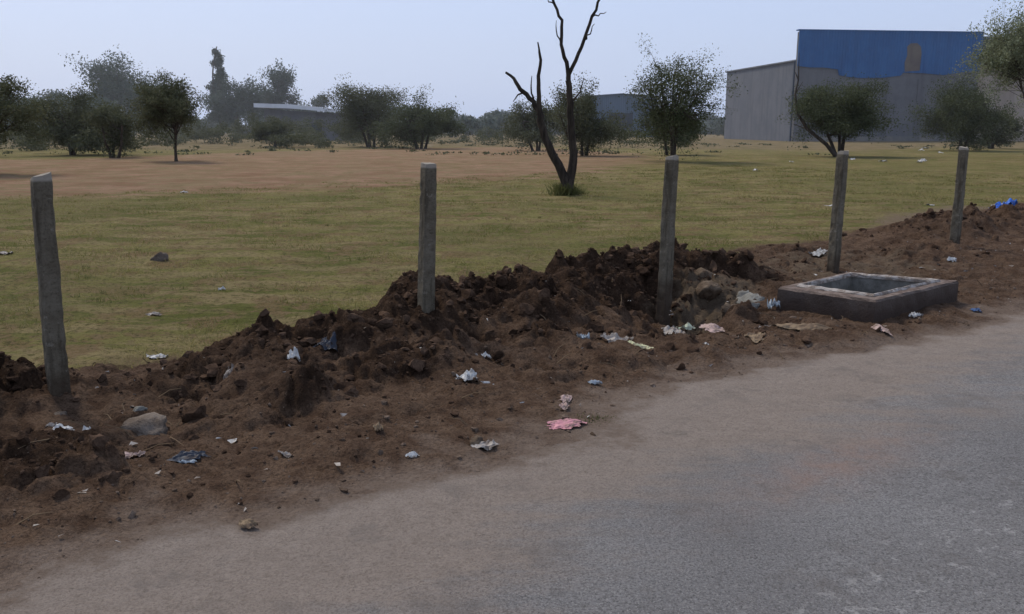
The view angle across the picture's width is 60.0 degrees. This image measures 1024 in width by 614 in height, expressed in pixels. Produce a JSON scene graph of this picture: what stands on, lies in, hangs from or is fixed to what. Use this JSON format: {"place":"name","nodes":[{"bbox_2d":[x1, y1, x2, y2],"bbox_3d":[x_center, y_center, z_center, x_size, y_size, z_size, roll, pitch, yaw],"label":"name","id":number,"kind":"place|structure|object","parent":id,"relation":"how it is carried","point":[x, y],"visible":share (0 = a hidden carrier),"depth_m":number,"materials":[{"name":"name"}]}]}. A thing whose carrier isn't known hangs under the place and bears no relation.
{"place":"outdoors","nodes":[
{"label":"outdoors","id":0,"kind":"place"},
{"bbox_2d":[0,132,1023,593],"bbox_3d":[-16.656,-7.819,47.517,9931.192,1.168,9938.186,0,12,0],"label":"ground","id":1,"kind":"structure","parent":0,"point":[28,548],"depth_m":9.09,"materials":[{"name":"green plant"}]},
{"bbox_2d":[0,73,62,155],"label":"acacia tree","id":2,"kind":"object","parent":1,"relation":"on","point":[6,89],"visible":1,"depth_m":33.29,"materials":[{"name":"green plant"}]},
{"bbox_2d":[30,172,70,396],"bbox_3d":[-2.950,0.199,5.723,0.134,2.123,0.132,-9,14,-39],"label":"concrete fence post","id":3,"kind":"object","parent":1,"relation":"on","point":[51,310],"visible":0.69,"depth_m":5.62,"materials":[{"name":"grey concrete"}]},
{"bbox_2d":[45,422,56,427],"bbox_3d":[-2.796,0.716,5.371,0.049,0.037,0.072,5,13,24],"label":"paper scrap","id":4,"kind":"object","parent":1,"relation":"on","point":[51,424],"visible":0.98,"depth_m":5.37,"materials":[{"name":"paper"}]},
{"bbox_2d":[54,411,66,414],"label":"rock","id":5,"kind":"object","parent":1,"relation":"on","point":[60,412],"visible":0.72,"depth_m":5.57,"materials":[{"name":"stone"}]},
{"bbox_2d":[52,423,73,429],"bbox_3d":[-2.667,0.717,5.271,0.140,0.040,0.086,0,12,0],"label":"paper scrap","id":6,"kind":"object","parent":1,"relation":"on","point":[62,426],"visible":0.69,"depth_m":5.27,"materials":[{"name":"white paper"}]},
{"bbox_2d":[7,77,141,154],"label":"thorn bush","id":7,"kind":"object","parent":1,"relation":"on","point":[68,127],"visible":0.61,"depth_m":54.25,"materials":[{"name":"green plant"}]},
{"bbox_2d":[78,95,147,157],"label":"thorn bush","id":8,"kind":"object","parent":1,"relation":"on","point":[104,119],"visible":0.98,"depth_m":50.79,"materials":[{"name":"green plant"}]},
{"bbox_2d":[58,44,177,113],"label":"broadleaf tree","id":9,"kind":"object","parent":1,"relation":"on","point":[114,81],"visible":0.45,"depth_m":142.22,"materials":[{"name":"green plant"}]},
{"bbox_2d":[125,450,145,458],"bbox_3d":[-2.094,0.809,4.834,0.175,0.039,0.095,0,12,0],"label":"paper scrap","id":10,"kind":"object","parent":1,"relation":"on","point":[128,455],"visible":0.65,"depth_m":4.83,"materials":[{"name":"pink paper"}]},
{"bbox_2d":[133,406,147,411],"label":"rock","id":11,"kind":"object","parent":1,"relation":"on","point":[138,408],"visible":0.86,"depth_m":5.58,"materials":[{"name":"grey stone"}]},
{"bbox_2d":[120,412,167,435],"bbox_3d":[-2.196,0.728,5.287,0.281,0.153,0.296,9,15,39],"label":"rock","id":12,"kind":"object","parent":1,"relation":"on","point":[152,423],"visible":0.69,"depth_m":5.25,"materials":[{"name":"stone"}]},
{"bbox_2d":[147,312,161,315],"bbox_3d":[-3.482,0.064,8.623,0.207,0.032,0.078,5,13,24],"label":"paper scrap","id":13,"kind":"object","parent":1,"relation":"on","point":[154,313],"visible":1,"depth_m":8.61,"materials":[{"name":"paper"}]},
{"bbox_2d":[119,83,189,135],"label":"broadleaf tree","id":14,"kind":"object","parent":1,"relation":"on","point":[131,98],"visible":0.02,"depth_m":136.37,"materials":[{"name":"green plant"}]},
{"bbox_2d":[146,353,167,358],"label":"plastic bag","id":15,"kind":"object","parent":1,"relation":"on","point":[160,355],"visible":0.99,"depth_m":6.99,"materials":[{"name":"white plastic"}]},
{"bbox_2d":[150,252,168,260],"bbox_3d":[-4.740,-0.638,11.916,0.237,0.225,0.154,-5,12,-22],"label":"rock","id":16,"kind":"object","parent":1,"relation":"on","point":[160,256],"visible":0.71,"depth_m":11.86,"materials":[{"name":"stone"}]},
{"bbox_2d":[116,67,207,160],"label":"acacia tree","id":17,"kind":"object","parent":1,"relation":"on","point":[169,104],"visible":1,"depth_m":44.43,"materials":[{"name":"green plant"}]},
{"bbox_2d":[177,459,197,462],"bbox_3d":[-1.744,0.833,4.768,0.106,0.031,0.035,0,12,0],"label":"food wrapper","id":18,"kind":"object","parent":1,"relation":"on","point":[190,461],"visible":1,"depth_m":4.76,"materials":[{"name":"white plastic"}]},
{"bbox_2d":[168,450,210,460],"bbox_3d":[-1.766,0.815,4.843,0.219,0.044,0.120,0,12,0],"label":"plastic bag","id":19,"kind":"object","parent":1,"relation":"on","point":[186,456],"visible":0.96,"depth_m":4.84,"materials":[{"name":"blue plastic"}]},
{"bbox_2d":[203,46,242,128],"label":"conifer tree","id":20,"kind":"object","parent":1,"relation":"on","point":[218,76],"visible":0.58,"depth_m":164.19,"materials":[{"name":"green plant"}]},
{"bbox_2d":[223,363,233,379],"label":"plastic bag","id":21,"kind":"object","parent":1,"relation":"on","point":[227,373],"visible":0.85,"depth_m":6.15,"materials":[{"name":"white plastic"}]},
{"bbox_2d":[198,74,271,132],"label":"broadleaf tree","id":22,"kind":"object","parent":1,"relation":"on","point":[240,100],"visible":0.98,"depth_m":154.43,"materials":[{"name":"green plant"}]},
{"bbox_2d":[245,116,296,147],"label":"thorn bush","id":23,"kind":"object","parent":1,"relation":"on","point":[265,128],"visible":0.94,"depth_m":74.09,"materials":[{"name":"green plant"}]},
{"bbox_2d":[248,58,301,120],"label":"broadleaf tree","id":24,"kind":"object","parent":1,"relation":"on","point":[282,79],"visible":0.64,"depth_m":166.27,"materials":[{"name":"green plant"}]},
{"bbox_2d":[278,450,292,457],"bbox_3d":[-1.248,0.807,4.895,0.111,0.028,0.040,8,14,33],"label":"paper scrap","id":25,"kind":"object","parent":1,"relation":"on","point":[286,454],"visible":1,"depth_m":4.88,"materials":[{"name":"paper"}]},
{"bbox_2d":[287,347,299,361],"bbox_3d":[-1.569,0.342,6.373,0.100,0.106,0.064,0,12,0],"label":"paper scrap","id":26,"kind":"object","parent":1,"relation":"on","point":[293,353],"visible":1,"depth_m":6.38,"materials":[{"name":"white paper"}]},
{"bbox_2d":[264,110,349,140],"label":"walls","id":27,"kind":"structure","parent":1,"relation":"on","point":[294,115],"depth_m":109.51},
{"bbox_2d":[253,103,337,111],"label":"roof","id":28,"kind":"structure","parent":27,"relation":"on","point":[277,106],"depth_m":108.51,"materials":[{"name":"grey metal"}]},
{"bbox_2d":[286,93,338,112],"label":"broadleaf tree","id":29,"kind":"object","parent":1,"relation":"on","point":[314,103],"visible":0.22,"depth_m":184.86,"materials":[{"name":"green plant"}]},
{"bbox_2d":[313,331,337,351],"bbox_3d":[-1.431,0.267,6.792,0.203,0.147,0.140,6,13,29],"label":"plastic bag","id":30,"kind":"object","parent":1,"relation":"on","point":[326,344],"visible":0.91,"depth_m":6.80,"materials":[{"name":"plastic"}]},
{"bbox_2d":[0,89,724,138],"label":"distant tree line","id":31,"kind":"object","parent":1,"relation":"on","point":[493,119],"visible":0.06,"depth_m":145.42,"materials":[{"name":"green plant"}]},
{"bbox_2d":[314,74,416,146],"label":"thorn bush","id":32,"kind":"object","parent":1,"relation":"on","point":[359,109],"visible":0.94,"depth_m":75.04,"materials":[{"name":"green plant"}]},
{"bbox_2d":[373,422,382,431],"bbox_3d":[-0.788,0.704,5.217,0.064,0.047,0.108,0,12,0],"label":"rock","id":33,"kind":"object","parent":1,"relation":"on","point":[378,426],"visible":1,"depth_m":5.21,"materials":[{"name":"stone"}]},
{"bbox_2d":[405,451,419,457],"bbox_3d":[-0.550,0.810,4.890,0.080,0.031,0.052,0,12,0],"label":"food wrapper","id":34,"kind":"object","parent":1,"relation":"on","point":[412,454],"visible":1,"depth_m":4.88,"materials":[{"name":"white plastic"}]},
{"bbox_2d":[365,83,475,148],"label":"thorn bush","id":35,"kind":"object","parent":1,"relation":"on","point":[424,121],"visible":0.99,"depth_m":69.77,"materials":[{"name":"green plant"}]},
{"bbox_2d":[417,162,436,312],"bbox_3d":[-0.723,-0.153,7.489,0.130,2.108,0.128,-5,12,-34],"label":"concrete fence post","id":36,"kind":"object","parent":1,"relation":"on","point":[427,253],"visible":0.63,"depth_m":7.37,"materials":[{"name":"grey concrete"}]},
{"bbox_2d":[456,368,477,380],"bbox_3d":[-0.314,0.479,6.266,0.172,0.098,0.171,0,12,0],"label":"plastic bag","id":37,"kind":"object","parent":1,"relation":"on","point":[469,375],"visible":1,"depth_m":6.23,"materials":[{"name":"white plastic"}]},
{"bbox_2d":[469,435,482,445],"bbox_3d":[-0.201,0.793,5.122,0.103,0.099,0.072,-6,13,-28],"label":"rock","id":38,"kind":"object","parent":1,"relation":"on","point":[476,439],"visible":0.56,"depth_m":5.10,"materials":[{"name":"stone"}]},
{"bbox_2d":[471,439,497,449],"bbox_3d":[-0.150,0.785,5.069,0.118,0.032,0.169,9,14,37],"label":"plastic bag","id":39,"kind":"object","parent":1,"relation":"on","point":[488,445],"visible":1,"depth_m":5.07,"materials":[{"name":"white plastic"}]},
{"bbox_2d":[481,351,490,357],"bbox_3d":[-0.196,0.368,6.790,0.081,0.057,0.052,0,12,0],"label":"food wrapper","id":40,"kind":"object","parent":1,"relation":"on","point":[485,354],"visible":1,"depth_m":6.79,"materials":[{"name":"white plastic"}]},
{"bbox_2d":[0,170,991,423],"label":"weeds","id":41,"kind":"object","parent":1,"relation":"on","point":[556,190],"visible":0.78,"depth_m":23.50,"materials":[{"name":"green plant"}]},
{"bbox_2d":[0,255,1022,577],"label":"pebbles","id":42,"kind":"object","parent":1,"relation":"on","point":[132,513],"visible":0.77,"depth_m":5.45,"materials":[{"name":"stone"}]},
{"bbox_2d":[0,202,1023,526],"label":"soil clods","id":43,"kind":"object","parent":1,"relation":"on","point":[198,412],"visible":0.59,"depth_m":6.94,"materials":[{"name":"brown soil"}]},
{"bbox_2d":[0,111,1023,154],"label":"scrub","id":44,"kind":"object","parent":1,"relation":"on","point":[306,136],"visible":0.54,"depth_m":81.58,"materials":[{"name":"green plant"}]},
{"bbox_2d":[17,224,1023,523],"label":"twigs","id":45,"kind":"object","parent":1,"relation":"on","point":[371,302],"visible":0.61,"depth_m":5.68,"materials":[{"name":"brown wood"}]},
{"bbox_2d":[33,242,1012,536],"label":"litter bits","id":46,"kind":"object","parent":1,"relation":"on","point":[477,354],"visible":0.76,"depth_m":5.44,"materials":[{"name":"plastic"}]},
{"bbox_2d":[495,95,564,150],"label":"thorn bush","id":47,"kind":"object","parent":1,"relation":"on","point":[529,118],"visible":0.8,"depth_m":64.32,"materials":[{"name":"green plant"}]},
{"bbox_2d":[505,0,605,195],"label":"dead tree","id":48,"kind":"object","parent":1,"relation":"on","point":[567,177],"visible":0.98,"depth_m":23.39,"materials":[{"name":"brown wood"}]},
{"bbox_2d":[106,243,1010,541],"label":"paper bits","id":49,"kind":"object","parent":1,"relation":"on","point":[420,347],"visible":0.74,"depth_m":5.79,"materials":[{"name":"white paper"}]},
{"bbox_2d":[559,402,568,409],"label":"plastic bag","id":50,"kind":"object","parent":1,"relation":"on","point":[565,406],"visible":1,"depth_m":5.71,"materials":[{"name":"plastic"}]},
{"bbox_2d":[560,394,571,402],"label":"plastic bag","id":51,"kind":"object","parent":1,"relation":"on","point":[564,398],"visible":0.91,"depth_m":5.94,"materials":[{"name":"plastic"}]},
{"bbox_2d":[547,418,586,429],"bbox_3d":[0.339,0.714,5.465,0.256,0.030,0.173,0,12,0],"label":"plastic bag","id":52,"kind":"object","parent":1,"relation":"on","point":[567,423],"visible":1,"depth_m":5.46,"materials":[{"name":"pink plastic"}]},
{"bbox_2d":[576,332,589,338],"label":"plastic bag","id":53,"kind":"object","parent":1,"relation":"on","point":[580,336],"visible":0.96,"depth_m":7.19,"materials":[{"name":"blue plastic"}]},
{"bbox_2d":[546,70,631,155],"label":"thorn bush","id":54,"kind":"object","parent":1,"relation":"on","point":[588,127],"visible":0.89,"depth_m":53.03,"materials":[{"name":"green plant"}]},
{"bbox_2d":[588,380,602,383],"bbox_3d":[0.590,0.531,6.280,0.110,0.038,0.048,3,12,12],"label":"food wrapper","id":55,"kind":"object","parent":1,"relation":"on","point":[595,382],"visible":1,"depth_m":6.26,"materials":[{"name":"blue plastic"}]},
{"bbox_2d":[600,332,633,341],"bbox_3d":[0.868,0.257,7.374,0.282,0.075,0.165,2,12,11],"label":"plastic bag","id":56,"kind":"object","parent":1,"relation":"on","point":[613,337],"visible":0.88,"depth_m":7.38,"materials":[{"name":"white plastic"}]},
{"bbox_2d":[583,93,659,136],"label":"shed","id":57,"kind":"structure","parent":1,"relation":"on","point":[620,105],"depth_m":146.37,"materials":[{"name":"grey metal"}]},
{"bbox_2d":[609,113,632,134],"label":"door","id":58,"kind":"structure","parent":57,"relation":"in","point":[630,116],"depth_m":146.71,"materials":[{"name":"grey metal"}]},
{"bbox_2d":[628,340,653,348],"bbox_3d":[1.031,0.301,7.112,0.223,0.074,0.176,0,12,0],"label":"food wrapper","id":59,"kind":"object","parent":1,"relation":"on","point":[640,345],"visible":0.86,"depth_m":7.08,"materials":[{"name":"yellow plastic"}]},
{"bbox_2d":[655,155,678,325],"bbox_3d":[1.601,-0.509,9.205,0.132,2.118,0.132,-8,14,-42],"label":"concrete fence post","id":60,"kind":"object","parent":1,"relation":"on","point":[666,265],"visible":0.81,"depth_m":9.13,"materials":[{"name":"grey concrete"}]},
{"bbox_2d":[631,99,711,154],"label":"acacia tree","id":61,"kind":"object","parent":1,"relation":"on","point":[680,140],"visible":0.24,"depth_m":54.57,"materials":[{"name":"green plant"}]},
{"bbox_2d":[661,325,685,334],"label":"plastic bag","id":62,"kind":"object","parent":1,"relation":"on","point":[668,329],"visible":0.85,"depth_m":7.82,"materials":[{"name":"white plastic"}]},
{"bbox_2d":[618,33,747,159],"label":"acacia tree","id":63,"kind":"object","parent":1,"relation":"on","point":[674,116],"visible":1,"depth_m":44.40,"materials":[{"name":"green plant"}]},
{"bbox_2d":[676,322,694,329],"bbox_3d":[1.562,0.170,8.016,0.202,0.055,0.145,0,12,0],"label":"food wrapper","id":64,"kind":"object","parent":1,"relation":"on","point":[687,326],"visible":0.96,"depth_m":7.97,"materials":[{"name":"green plastic"}]},
{"bbox_2d":[694,267,713,279],"bbox_3d":[2.204,-0.304,9.981,0.361,0.289,0.207,0,12,0],"label":"rock","id":65,"kind":"object","parent":1,"relation":"on","point":[701,272],"visible":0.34,"depth_m":9.91,"materials":[{"name":"stone"}]},
{"bbox_2d":[696,280,721,300],"bbox_3d":[2.119,-0.190,9.616,0.255,0.215,0.366,0,12,0],"label":"rock","id":66,"kind":"object","parent":1,"relation":"on","point":[710,290],"visible":1,"depth_m":9.49,"materials":[{"name":"stone"}]},
{"bbox_2d":[699,323,724,332],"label":"plastic bag","id":67,"kind":"object","parent":1,"relation":"on","point":[712,327],"visible":1,"depth_m":8.01,"materials":[{"name":"plastic"}]},
{"bbox_2d":[720,302,734,317],"bbox_3d":[2.242,0.077,8.955,0.329,0.274,0.210,-8,14,-33],"label":"rock","id":68,"kind":"object","parent":1,"relation":"on","point":[726,306],"visible":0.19,"depth_m":8.86,"materials":[{"name":"stone"}]},
{"bbox_2d":[737,290,748,296],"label":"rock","id":69,"kind":"object","parent":1,"relation":"on","point":[740,293],"visible":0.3,"depth_m":9.52,"materials":[{"name":"grey stone"}]},
{"bbox_2d":[736,292,764,303],"bbox_3d":[2.509,-0.046,9.339,0.277,0.191,0.290,-8,14,-34],"label":"plastic bag","id":70,"kind":"object","parent":1,"relation":"on","point":[746,297],"visible":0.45,"depth_m":9.32,"materials":[{"name":"white plastic"}]},
{"bbox_2d":[744,332,765,342],"bbox_3d":[2.081,0.243,7.598,0.171,0.069,0.257,0,12,0],"label":"torn sack","id":71,"kind":"object","parent":1,"relation":"on","point":[756,338],"visible":0.99,"depth_m":7.58,"materials":[{"name":"beige fabric"}]},
{"bbox_2d":[767,298,779,308],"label":"plastic bag","id":72,"kind":"object","parent":1,"relation":"on","point":[771,304],"visible":1,"depth_m":8.70,"materials":[{"name":"plastic"}]},
{"bbox_2d":[772,322,833,329],"bbox_3d":[2.549,0.168,7.892,0.595,0.079,0.179,6,13,28],"label":"torn sack","id":73,"kind":"object","parent":1,"relation":"on","point":[804,326],"visible":0.9,"depth_m":7.85,"materials":[{"name":"beige fabric"}]},
{"bbox_2d":[809,248,827,255],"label":"plastic bag","id":74,"kind":"object","parent":1,"relation":"on","point":[819,252],"visible":1,"depth_m":12.20,"materials":[{"name":"white plastic"}]},
{"bbox_2d":[826,150,848,273],"bbox_3d":[4.006,-0.867,10.971,0.132,2.113,0.131,-6,13,-35],"label":"concrete fence post","id":75,"kind":"object","parent":1,"relation":"on","point":[836,225],"visible":0.69,"depth_m":10.88,"materials":[{"name":"grey concrete"}]},
{"bbox_2d":[777,62,914,156],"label":"acacia tree","id":76,"kind":"object","parent":1,"relation":"on","point":[848,113],"visible":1,"depth_m":51.20,"materials":[{"name":"green plant"}]},
{"bbox_2d":[776,272,958,322],"bbox_3d":[3.628,0.148,9.064,1.719,0.845,1.064,-10,15,-41],"label":"manhole chamber","id":77,"kind":"object","parent":1,"relation":"on","point":[863,297],"visible":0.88,"depth_m":8.66,"materials":[{"name":"concrete"}]},
{"bbox_2d":[724,29,1023,141],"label":"warehouse","id":78,"kind":"structure","parent":1,"relation":"on","point":[910,64],"depth_m":104.50,"materials":[{"name":"metal"}]},
{"bbox_2d":[872,324,891,334],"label":"plastic bag","id":79,"kind":"object","parent":1,"relation":"on","point":[876,326],"visible":0.98,"depth_m":7.82,"materials":[{"name":"plastic"}]},
{"bbox_2d":[909,312,923,316],"bbox_3d":[3.790,0.074,8.325,0.140,0.064,0.089,0,12,0],"label":"food wrapper","id":80,"kind":"object","parent":1,"relation":"on","point":[913,314],"visible":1,"depth_m":8.31,"materials":[{"name":"white plastic"}]},
{"bbox_2d":[947,257,956,261],"bbox_3d":[5.845,-0.636,11.788,0.183,0.073,0.076,-7,13,-29],"label":"paper scrap","id":81,"kind":"object","parent":1,"relation":"on","point":[951,258],"visible":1,"depth_m":11.78,"materials":[{"name":"white paper"}]},
{"bbox_2d":[949,146,968,243],"bbox_3d":[6.501,-1.274,12.964,0.134,2.114,0.134,-9,15,-40],"label":"concrete fence post","id":82,"kind":"object","parent":1,"relation":"on","point":[958,205],"visible":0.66,"depth_m":12.85,"materials":[{"name":"grey concrete"}]},
{"bbox_2d":[901,72,1019,150],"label":"acacia tree","id":83,"kind":"object","parent":1,"relation":"on","point":[962,111],"visible":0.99,"depth_m":63.81,"materials":[{"name":"green plant"}]},
{"bbox_2d":[942,0,1023,113],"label":"pepper tree","id":84,"kind":"object","parent":1,"relation":"on","point":[1003,53],"visible":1,"depth_m":48.27,"materials":[{"name":"green plant"}]},
{"bbox_2d":[973,113,1023,148],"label":"thorn bush","id":85,"kind":"object","parent":1,"relation":"on","point":[1014,128],"visible":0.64,"depth_m":69.85,"materials":[{"name":"green plant"}]},
{"bbox_2d":[980,49,1023,111],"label":"pepper tree","id":86,"kind":"object","parent":1,"relation":"on","point":[1002,74],"visible":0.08,"depth_m":52.93,"materials":[{"name":"green plant"}]},
{"bbox_2d":[988,198,1017,209],"bbox_3d":[9.245,-1.939,16.727,0.517,0.254,0.271,6,13,27],"label":"plastic bag","id":87,"kind":"object","parent":1,"relation":"on","point":[1009,202],"visible":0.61,"depth_m":16.63,"materials":[{"name":"blue plastic"}]},
{"bbox_2d":[0,279,1023,613],"bbox_3d":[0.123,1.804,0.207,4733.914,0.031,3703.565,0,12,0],"label":"road","id":88,"kind":"structure","parent":0,"point":[886,479],"depth_m":4.10,"materials":[{"name":"grey asphalt"}]},
{"bbox_2d":[238,518,257,528],"bbox_3d":[-1.224,0.991,4.087,0.117,0.035,0.065,10,15,41],"label":"rock","id":89,"kind":"object","parent":88,"relation":"on","point":[249,523],"visible":1,"depth_m":4.07,"materials":[{"name":"beige stone"}]},
{"bbox_2d":[0,165,1023,370],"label":"grass","id":90,"kind":"structure","parent":0,"point":[781,183],"depth_m":18.17,"materials":[{"name":"green plant"}]},
{"bbox_2d":[0,0,1023,125],"label":"sky","id":91,"kind":"structure","parent":0,"point":[465,49],"materials":[{"name":"blue"}]},
{"bbox_2d":[751,302,759,308],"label":"rock","id":92,"kind":"object","parent":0,"point":[756,305],"visible":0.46,"depth_m":8.83,"materials":[{"name":"grey stone"}]}
]}

